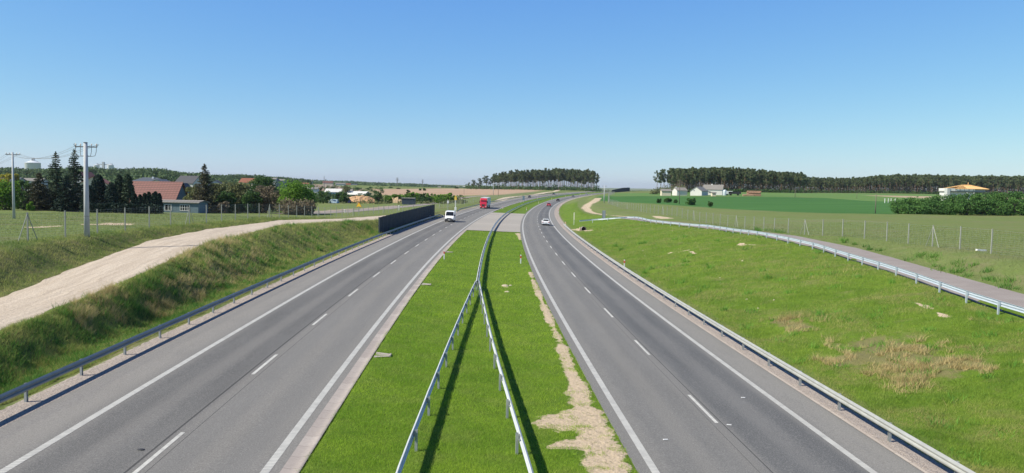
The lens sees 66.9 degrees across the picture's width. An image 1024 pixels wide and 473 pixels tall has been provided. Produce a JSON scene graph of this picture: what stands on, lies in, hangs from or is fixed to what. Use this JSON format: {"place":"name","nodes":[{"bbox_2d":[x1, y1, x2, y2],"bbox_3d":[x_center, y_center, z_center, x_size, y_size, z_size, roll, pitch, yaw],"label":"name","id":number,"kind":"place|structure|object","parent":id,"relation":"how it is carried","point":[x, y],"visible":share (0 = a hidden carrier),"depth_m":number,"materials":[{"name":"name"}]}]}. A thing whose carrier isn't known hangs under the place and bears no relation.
{"place":"outdoors","nodes":[
{"label":"outdoors","id":0,"kind":"place"},
{"bbox_2d":[0,215,385,329],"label":"path","id":1,"kind":"structure","parent":0,"point":[44,294],"depth_m":53.84,"materials":[{"name":"beige gravel"}]},
{"bbox_2d":[0,191,602,472],"bbox_3d":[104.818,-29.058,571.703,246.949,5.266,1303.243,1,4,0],"label":"road","id":2,"kind":"structure","parent":0,"point":[223,407],"depth_m":32.09,"materials":[{"name":"grey asphalt"}]},
{"bbox_2d":[0,194,550,472],"bbox_3d":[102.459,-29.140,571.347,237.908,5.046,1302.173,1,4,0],"label":"road marking","id":3,"kind":"object","parent":2,"relation":"on","point":[53,440],"visible":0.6,"depth_m":31.02,"materials":[{"name":"paint"}]},
{"bbox_2d":[280,230,466,472],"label":"gutter","id":4,"kind":"object","parent":2,"relation":"on","point":[297,459],"visible":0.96,"depth_m":31.75,"materials":[{"name":"grey concrete"}]},
{"bbox_2d":[260,191,603,472],"bbox_3d":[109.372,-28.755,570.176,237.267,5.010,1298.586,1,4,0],"label":"road marking","id":5,"kind":"object","parent":2,"relation":"on","point":[274,458],"visible":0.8,"depth_m":32.23,"materials":[{"name":"paint"}]},
{"bbox_2d":[444,210,455,221],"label":"van","id":6,"kind":"object","parent":2,"relation":"on","point":[449,215],"visible":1,"depth_m":178.84,"materials":[{"name":"white paint"}]},
{"bbox_2d":[479,197,490,208],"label":"truck","id":7,"kind":"object","parent":2,"relation":"on","point":[484,202],"visible":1,"depth_m":286.52,"materials":[{"name":"red paint"}]},
{"bbox_2d":[314,206,393,211],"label":"path","id":8,"kind":"structure","parent":0,"point":[352,209],"depth_m":246.87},
{"bbox_2d":[274,195,490,213],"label":"road","id":9,"kind":"structure","parent":0,"point":[349,211],"depth_m":252.42,"materials":[{"name":"grey asphalt"}]},
{"bbox_2d":[465,212,524,231],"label":"pavement","id":10,"kind":"structure","parent":0,"point":[509,222],"depth_m":182.68,"materials":[{"name":"concrete"}]},
{"bbox_2d":[0,184,1023,472],"bbox_3d":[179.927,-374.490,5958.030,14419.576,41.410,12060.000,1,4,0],"label":"ground","id":11,"kind":"structure","parent":0,"point":[766,208],"depth_m":52.88,"materials":[{"name":"green plant"}]},
{"bbox_2d":[0,173,11,187],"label":"tree","id":12,"kind":"object","parent":11,"relation":"on","point":[7,176],"visible":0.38,"depth_m":329.20,"materials":[{"name":"green plant"}]},
{"bbox_2d":[0,179,21,209],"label":"tree","id":13,"kind":"object","parent":11,"relation":"on","point":[5,196],"visible":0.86,"depth_m":149.68,"materials":[{"name":"green plant"}]},
{"bbox_2d":[5,152,19,218],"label":"utility pole","id":14,"kind":"object","parent":11,"relation":"on","point":[13,199],"visible":0.96,"depth_m":99.37,"materials":[{"name":"concrete"}]},
{"bbox_2d":[15,179,31,208],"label":"tree","id":15,"kind":"object","parent":11,"relation":"on","point":[23,193],"visible":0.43,"depth_m":159.05,"materials":[{"name":"green plant"}]},
{"bbox_2d":[24,159,40,169],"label":"grain silo","id":16,"kind":"object","parent":11,"relation":"on","point":[32,164],"visible":0.52,"depth_m":891.26,"materials":[{"name":"metal"}]},
{"bbox_2d":[20,172,55,210],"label":"spruce tree","id":17,"kind":"object","parent":11,"relation":"on","point":[40,197],"visible":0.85,"depth_m":151.33,"materials":[{"name":"green plant"}]},
{"bbox_2d":[46,151,74,209],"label":"spruce tree","id":18,"kind":"object","parent":11,"relation":"on","point":[55,177],"visible":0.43,"depth_m":155.20,"materials":[{"name":"green plant"}]},
{"bbox_2d":[50,176,79,211],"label":"spruce tree","id":19,"kind":"object","parent":11,"relation":"on","point":[68,203],"visible":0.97,"depth_m":149.32,"materials":[{"name":"green plant"}]},
{"bbox_2d":[63,149,83,210],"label":"spruce tree","id":20,"kind":"object","parent":11,"relation":"on","point":[73,177],"visible":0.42,"depth_m":159.30,"materials":[{"name":"green plant"}]},
{"bbox_2d":[73,142,97,236],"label":"utility pole","id":21,"kind":"object","parent":11,"relation":"on","point":[85,146],"visible":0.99,"depth_m":65.83,"materials":[{"name":"concrete"}]},
{"bbox_2d":[79,185,98,210],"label":"thuja tree","id":22,"kind":"object","parent":11,"relation":"on","point":[93,197],"visible":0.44,"depth_m":149.44,"materials":[{"name":"green plant"}]},
{"bbox_2d":[78,176,108,196],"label":"house","id":23,"kind":"structure","parent":11,"relation":"on","point":[91,179],"depth_m":235.10,"materials":[{"name":"grey tile"}]},
{"bbox_2d":[90,174,106,202],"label":"thuja tree","id":24,"kind":"object","parent":11,"relation":"on","point":[98,183],"visible":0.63,"depth_m":155.04,"materials":[{"name":"green plant"}]},
{"bbox_2d":[103,182,119,203],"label":"thuja tree","id":25,"kind":"object","parent":11,"relation":"on","point":[111,196],"visible":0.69,"depth_m":151.23,"materials":[{"name":"green plant"}]},
{"bbox_2d":[114,174,124,202],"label":"thuja tree","id":26,"kind":"object","parent":11,"relation":"on","point":[119,179],"visible":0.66,"depth_m":154.21,"materials":[{"name":"green plant"}]},
{"bbox_2d":[80,202,161,213],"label":"hedge","id":27,"kind":"object","parent":11,"relation":"on","point":[120,207],"visible":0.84,"depth_m":145.67,"materials":[{"name":"green plant"}]},
{"bbox_2d":[120,174,135,203],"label":"thuja tree","id":28,"kind":"object","parent":11,"relation":"on","point":[128,188],"visible":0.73,"depth_m":154.17,"materials":[{"name":"green plant"}]},
{"bbox_2d":[130,193,136,203],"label":"thuja tree","id":29,"kind":"object","parent":11,"relation":"on","point":[133,199],"visible":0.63,"depth_m":147.51,"materials":[{"name":"green plant"}]},
{"bbox_2d":[0,211,290,242],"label":"grass","id":30,"kind":"structure","parent":11,"relation":"on","point":[115,218],"depth_m":98.29,"materials":[{"name":"green plant"}]},
{"bbox_2d":[132,177,159,180],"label":"house","id":31,"kind":"structure","parent":11,"relation":"on","point":[146,179],"depth_m":336.91,"materials":[{"name":"white paint"}]},
{"bbox_2d":[0,166,314,196],"bbox_3d":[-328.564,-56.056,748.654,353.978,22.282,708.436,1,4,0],"label":"wood","id":32,"kind":"object","parent":11,"relation":"on","point":[110,174],"visible":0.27,"depth_m":630.15,"materials":[{"name":"green plant"}]},
{"bbox_2d":[130,181,187,200],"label":"house","id":33,"kind":"structure","parent":11,"relation":"on","point":[171,190],"depth_m":184.28,"materials":[{"name":"red tile"}]},
{"bbox_2d":[156,193,163,213],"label":"thuja tree","id":34,"kind":"object","parent":11,"relation":"on","point":[159,200],"visible":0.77,"depth_m":147.65,"materials":[{"name":"green plant"}]},
{"bbox_2d":[57,231,269,333],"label":"dry grass","id":35,"kind":"structure","parent":11,"relation":"on","point":[193,250],"depth_m":55.88,"materials":[{"name":"plant"}]},
{"bbox_2d":[0,215,340,295],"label":"grass","id":36,"kind":"structure","parent":11,"relation":"on","point":[151,228],"depth_m":63.31,"materials":[{"name":"green plant"}]},
{"bbox_2d":[162,200,209,212],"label":"annex","id":37,"kind":"object","parent":11,"relation":"on","point":[179,206],"visible":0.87,"depth_m":167.56,"materials":[{"name":"blue paint"}]},
{"bbox_2d":[175,176,202,186],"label":"house","id":38,"kind":"structure","parent":11,"relation":"on","point":[191,180],"depth_m":327.13,"materials":[{"name":"tile"}]},
{"bbox_2d":[182,185,198,199],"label":"tree","id":39,"kind":"object","parent":11,"relation":"on","point":[191,189],"visible":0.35,"depth_m":180.98,"materials":[{"name":"green plant"}]},
{"bbox_2d":[189,163,219,212],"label":"spruce tree","id":40,"kind":"object","parent":11,"relation":"on","point":[203,192],"visible":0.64,"depth_m":175.39,"materials":[{"name":"green plant"}]},
{"bbox_2d":[0,217,411,405],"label":"grass","id":41,"kind":"structure","parent":11,"relation":"on","point":[115,335],"depth_m":49.35,"materials":[{"name":"green plant"}]},
{"bbox_2d":[211,183,227,210],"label":"tree","id":42,"kind":"object","parent":11,"relation":"on","point":[218,187],"visible":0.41,"depth_m":184.93,"materials":[{"name":"green plant"}]},
{"bbox_2d":[0,214,442,403],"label":"guardrail","id":43,"kind":"object","parent":11,"relation":"on","point":[24,388],"visible":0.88,"depth_m":38.63,"materials":[{"name":"metal"}]},
{"bbox_2d":[217,201,229,212],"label":"shrub","id":44,"kind":"object","parent":11,"relation":"on","point":[226,204],"visible":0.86,"depth_m":174.55,"materials":[{"name":"green plant"}]},
{"bbox_2d":[216,191,237,212],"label":"tree","id":45,"kind":"object","parent":11,"relation":"on","point":[230,198],"visible":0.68,"depth_m":179.29,"materials":[{"name":"green plant"}]},
{"bbox_2d":[228,182,253,211],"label":"tree","id":46,"kind":"object","parent":11,"relation":"on","point":[239,190],"visible":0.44,"depth_m":188.26,"materials":[{"name":"green plant"}]},
{"bbox_2d":[237,190,263,212],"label":"tree","id":47,"kind":"object","parent":11,"relation":"on","point":[253,199],"visible":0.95,"depth_m":180.89,"materials":[{"name":"green plant"}]},
{"bbox_2d":[0,193,521,240],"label":"wildlife fence","id":48,"kind":"object","parent":11,"relation":"on","point":[189,211],"visible":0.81,"depth_m":88.56,"materials":[{"name":"metal"}]},
{"bbox_2d":[247,174,278,200],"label":"tree","id":49,"kind":"object","parent":11,"relation":"on","point":[258,181],"visible":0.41,"depth_m":203.43,"materials":[{"name":"green plant"}]},
{"bbox_2d":[255,185,279,212],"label":"tree","id":50,"kind":"object","parent":11,"relation":"on","point":[264,192],"visible":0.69,"depth_m":184.96,"materials":[{"name":"green plant"}]},
{"bbox_2d":[213,184,374,202],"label":"village greenery","id":51,"kind":"object","parent":11,"relation":"on","point":[331,195],"visible":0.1,"depth_m":352.49,"materials":[{"name":"green plant"}]},
{"bbox_2d":[273,197,317,214],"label":"shrub","id":52,"kind":"object","parent":11,"relation":"on","point":[299,204],"visible":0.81,"depth_m":176.62,"materials":[{"name":"green plant"}]},
{"bbox_2d":[276,179,316,211],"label":"tree","id":53,"kind":"object","parent":11,"relation":"on","point":[297,190],"visible":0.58,"depth_m":181.69,"materials":[{"name":"green plant"}]},
{"bbox_2d":[317,191,330,202],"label":"tree","id":54,"kind":"object","parent":11,"relation":"on","point":[326,198],"visible":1,"depth_m":328.80,"materials":[{"name":"green plant"}]},
{"bbox_2d":[340,192,349,202],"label":"tree","id":55,"kind":"object","parent":11,"relation":"on","point":[343,196],"visible":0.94,"depth_m":339.23,"materials":[{"name":"green plant"}]},
{"bbox_2d":[314,184,384,194],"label":"field hedges","id":56,"kind":"object","parent":11,"relation":"on","point":[359,188],"visible":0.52,"depth_m":665.52,"materials":[{"name":"green plant"}]},
{"bbox_2d":[347,191,370,197],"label":"shed","id":57,"kind":"structure","parent":11,"relation":"on","point":[353,193],"depth_m":397.08,"materials":[{"name":"white metal"}]},
{"bbox_2d":[347,195,374,202],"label":"sand heap","id":58,"kind":"object","parent":11,"relation":"on","point":[359,198],"visible":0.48,"depth_m":345.78,"materials":[{"name":"beige sand"}]},
{"bbox_2d":[373,192,383,203],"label":"tree","id":59,"kind":"object","parent":11,"relation":"on","point":[378,197],"visible":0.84,"depth_m":339.26,"materials":[{"name":"green plant"}]},
{"bbox_2d":[305,179,466,187],"bbox_3d":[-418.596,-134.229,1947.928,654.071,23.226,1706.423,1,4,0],"label":"wood","id":60,"kind":"object","parent":11,"relation":"on","point":[316,181],"visible":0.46,"depth_m":1767.77,"materials":[{"name":"green plant"}]},
{"bbox_2d":[318,194,468,204],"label":"scrub","id":61,"kind":"object","parent":11,"relation":"on","point":[418,202],"visible":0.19,"depth_m":343.68,"materials":[{"name":"green plant"}]},
{"bbox_2d":[378,204,434,233],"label":"noise wall","id":62,"kind":"structure","parent":11,"relation":"on","point":[395,220],"depth_m":155.62,"materials":[{"name":"black metal"}]},
{"bbox_2d":[402,198,415,204],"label":"shed","id":63,"kind":"structure","parent":11,"relation":"on","point":[408,201],"depth_m":327.61,"materials":[{"name":"grey metal"}]},
{"bbox_2d":[396,281,476,472],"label":"guardrail","id":64,"kind":"object","parent":11,"relation":"on","point":[414,431],"visible":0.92,"depth_m":30.78,"materials":[{"name":"metal"}]},
{"bbox_2d":[457,193,551,211],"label":"guardrail","id":65,"kind":"object","parent":11,"relation":"on","point":[498,200],"visible":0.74,"depth_m":394.23,"materials":[{"name":"metal"}]},
{"bbox_2d":[478,281,533,472],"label":"guardrail","id":66,"kind":"object","parent":11,"relation":"on","point":[519,437],"visible":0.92,"depth_m":30.61,"materials":[{"name":"metal"}]},
{"bbox_2d":[476,193,579,287],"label":"guardrail","id":67,"kind":"object","parent":11,"relation":"on","point":[481,260],"visible":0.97,"depth_m":121.91,"materials":[{"name":"metal"}]},
{"bbox_2d":[465,183,601,191],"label":"undergrowth","id":68,"kind":"object","parent":11,"relation":"on","point":[536,187],"visible":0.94,"depth_m":875.22,"materials":[{"name":"green plant"}]},
{"bbox_2d":[660,189,671,195],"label":"shed","id":69,"kind":"structure","parent":11,"relation":"on","point":[665,192],"depth_m":496.71,"materials":[{"name":"white"}]},
{"bbox_2d":[649,184,685,193],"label":"undergrowth","id":70,"kind":"object","parent":11,"relation":"on","point":[655,191],"visible":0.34,"depth_m":566.58,"materials":[{"name":"green plant"}]},
{"bbox_2d":[668,168,675,188],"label":"pine tree","id":71,"kind":"object","parent":11,"relation":"on","point":[672,174],"visible":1,"depth_m":638.94,"materials":[{"name":"green plant"}]},
{"bbox_2d":[672,187,687,195],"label":"house","id":72,"kind":"structure","parent":11,"relation":"on","point":[675,191],"depth_m":500.69,"materials":[{"name":"white paint"}]},
{"bbox_2d":[690,187,708,195],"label":"house","id":73,"kind":"structure","parent":11,"relation":"on","point":[699,191],"depth_m":494.13,"materials":[{"name":"white paint"}]},
{"bbox_2d":[703,184,723,194],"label":"house","id":74,"kind":"structure","parent":11,"relation":"on","point":[718,189],"depth_m":515.30,"materials":[{"name":"white paint"}]},
{"bbox_2d":[732,167,739,183],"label":"pine tree","id":75,"kind":"object","parent":11,"relation":"on","point":[736,172],"visible":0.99,"depth_m":650.48,"materials":[{"name":"green plant"}]},
{"bbox_2d":[494,167,1023,193],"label":"pine forest","id":76,"kind":"object","parent":11,"relation":"on","point":[878,187],"visible":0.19,"depth_m":816.13,"materials":[{"name":"green plant"}]},
{"bbox_2d":[563,224,974,472],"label":"guardrail","id":77,"kind":"object","parent":11,"relation":"on","point":[954,465],"visible":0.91,"depth_m":33.47,"materials":[{"name":"metal"}]},
{"bbox_2d":[574,220,1023,472],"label":"grass","id":78,"kind":"structure","parent":11,"relation":"on","point":[942,430],"depth_m":46.02,"materials":[{"name":"green plant"}]},
{"bbox_2d":[579,216,1023,314],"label":"guardrail","id":79,"kind":"object","parent":11,"relation":"on","point":[966,293],"visible":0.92,"depth_m":66.04,"materials":[{"name":"metal"}]},
{"bbox_2d":[608,191,1023,254],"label":"wildlife fence","id":80,"kind":"object","parent":11,"relation":"on","point":[909,224],"visible":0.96,"depth_m":99.92,"materials":[{"name":"metal"}]},
{"bbox_2d":[670,188,1009,194],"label":"undergrowth","id":81,"kind":"object","parent":11,"relation":"on","point":[822,191],"visible":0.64,"depth_m":786.70,"materials":[{"name":"green plant"}]},
{"bbox_2d":[753,225,1023,289],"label":"weeds","id":82,"kind":"object","parent":11,"relation":"on","point":[1006,284],"visible":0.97,"depth_m":66.20,"materials":[{"name":"green plant"}]},
{"bbox_2d":[887,198,911,212],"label":"bush","id":83,"kind":"object","parent":11,"relation":"on","point":[896,202],"visible":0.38,"depth_m":231.25,"materials":[{"name":"green plant"}]},
{"bbox_2d":[892,203,915,213],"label":"bush","id":84,"kind":"object","parent":11,"relation":"on","point":[906,209],"visible":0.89,"depth_m":217.67,"materials":[{"name":"green plant"}]},
{"bbox_2d":[904,196,923,205],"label":"bush","id":85,"kind":"object","parent":11,"relation":"on","point":[915,201],"visible":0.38,"depth_m":230.41,"materials":[{"name":"green plant"}]},
{"bbox_2d":[912,204,932,214],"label":"bush","id":86,"kind":"object","parent":11,"relation":"on","point":[923,209],"visible":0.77,"depth_m":217.31,"materials":[{"name":"green plant"}]},
{"bbox_2d":[919,197,941,213],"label":"bush","id":87,"kind":"object","parent":11,"relation":"on","point":[928,200],"visible":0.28,"depth_m":227.15,"materials":[{"name":"green plant"}]},
{"bbox_2d":[925,201,949,214],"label":"bush","id":88,"kind":"object","parent":11,"relation":"on","point":[941,210],"visible":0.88,"depth_m":217.43,"materials":[{"name":"green plant"}]},
{"bbox_2d":[932,194,954,205],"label":"bush","id":89,"kind":"object","parent":11,"relation":"on","point":[942,198],"visible":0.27,"depth_m":228.66,"materials":[{"name":"green plant"}]},
{"bbox_2d":[938,201,963,214],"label":"bush","id":90,"kind":"object","parent":11,"relation":"on","point":[952,208],"visible":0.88,"depth_m":217.16,"materials":[{"name":"green plant"}]},
{"bbox_2d":[946,193,964,211],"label":"bush","id":91,"kind":"object","parent":11,"relation":"on","point":[954,197],"visible":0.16,"depth_m":234.02,"materials":[{"name":"green plant"}]},
{"bbox_2d":[938,182,988,199],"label":"unfinished house","id":92,"kind":"structure","parent":11,"relation":"on","point":[964,189],"depth_m":329.43,"materials":[{"name":"beige"}]},
{"bbox_2d":[955,193,981,213],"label":"bush","id":93,"kind":"object","parent":11,"relation":"on","point":[977,197],"visible":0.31,"depth_m":225.59,"materials":[{"name":"green plant"}]},
{"bbox_2d":[956,198,981,214],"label":"bush","id":94,"kind":"object","parent":11,"relation":"on","point":[968,204],"visible":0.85,"depth_m":217.69,"materials":[{"name":"green plant"}]},
{"bbox_2d":[971,192,995,214],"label":"bush","id":95,"kind":"object","parent":11,"relation":"on","point":[986,196],"visible":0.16,"depth_m":225.36,"materials":[{"name":"green plant"}]},
{"bbox_2d":[971,198,997,215],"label":"bush","id":96,"kind":"object","parent":11,"relation":"on","point":[983,203],"visible":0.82,"depth_m":217.49,"materials":[{"name":"green plant"}]},
{"bbox_2d":[988,191,1007,209],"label":"bush","id":97,"kind":"object","parent":11,"relation":"on","point":[996,194],"visible":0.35,"depth_m":227.63,"materials":[{"name":"green plant"}]},
{"bbox_2d":[985,200,1014,215],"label":"bush","id":98,"kind":"object","parent":11,"relation":"on","point":[1001,208],"visible":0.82,"depth_m":217.07,"materials":[{"name":"green plant"}]},
{"bbox_2d":[997,191,1022,211],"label":"bush","id":99,"kind":"object","parent":11,"relation":"on","point":[1012,194],"visible":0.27,"depth_m":227.22,"materials":[{"name":"green plant"}]},
{"bbox_2d":[1005,197,1023,215],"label":"bush","id":100,"kind":"object","parent":11,"relation":"on","point":[1012,201],"visible":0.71,"depth_m":218.07,"materials":[{"name":"green plant"}]},
{"bbox_2d":[0,0,1023,191],"label":"sky","id":101,"kind":"structure","parent":0,"point":[439,92],"materials":[{"name":"blue"}]},
{"bbox_2d":[495,189,560,200],"bbox_3d":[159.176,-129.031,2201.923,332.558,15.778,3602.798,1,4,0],"label":"path","id":102,"kind":"structure","parent":0,"point":[500,199],"depth_m":556.04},
{"bbox_2d":[520,192,922,472],"bbox_3d":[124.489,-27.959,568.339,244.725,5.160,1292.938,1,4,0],"label":"road","id":103,"kind":"structure","parent":0,"point":[662,381],"depth_m":34.90,"materials":[{"name":"grey asphalt"}]},
{"bbox_2d":[132,196,717,472],"bbox_3d":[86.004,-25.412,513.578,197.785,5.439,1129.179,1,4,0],"label":"road marking","id":104,"kind":"object","parent":103,"relation":"on","point":[144,464],"visible":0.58,"depth_m":31.85,"materials":[{"name":"paint"}]},
{"bbox_2d":[522,193,659,472],"bbox_3d":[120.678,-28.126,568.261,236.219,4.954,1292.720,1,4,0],"label":"road marking","id":105,"kind":"object","parent":103,"relation":"on","point":[639,445],"visible":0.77,"depth_m":34.23,"materials":[{"name":"paint"}]},
{"bbox_2d":[549,195,876,472],"bbox_3d":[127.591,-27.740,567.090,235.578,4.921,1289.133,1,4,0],"label":"road marking","id":106,"kind":"object","parent":103,"relation":"on","point":[836,445],"visible":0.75,"depth_m":35.44,"materials":[{"name":"paint"}]},
{"bbox_2d":[554,207,927,472],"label":"kerb","id":107,"kind":"structure","parent":103,"relation":"on","point":[888,448],"depth_m":35.64,"materials":[{"name":"concrete"}]},
{"bbox_2d":[616,241,1023,405],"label":"dry grass","id":108,"kind":"structure","parent":0,"point":[911,365],"depth_m":38.27,"materials":[{"name":"plant"}]},
{"bbox_2d":[622,218,1023,317],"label":"road","id":109,"kind":"structure","parent":0,"point":[999,294],"depth_m":64.22,"materials":[{"name":"grey asphalt"}]},
{"bbox_2d":[700,222,1023,290],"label":"grass","id":110,"kind":"structure","parent":0,"point":[923,233],"depth_m":100.31,"materials":[{"name":"green plant"}]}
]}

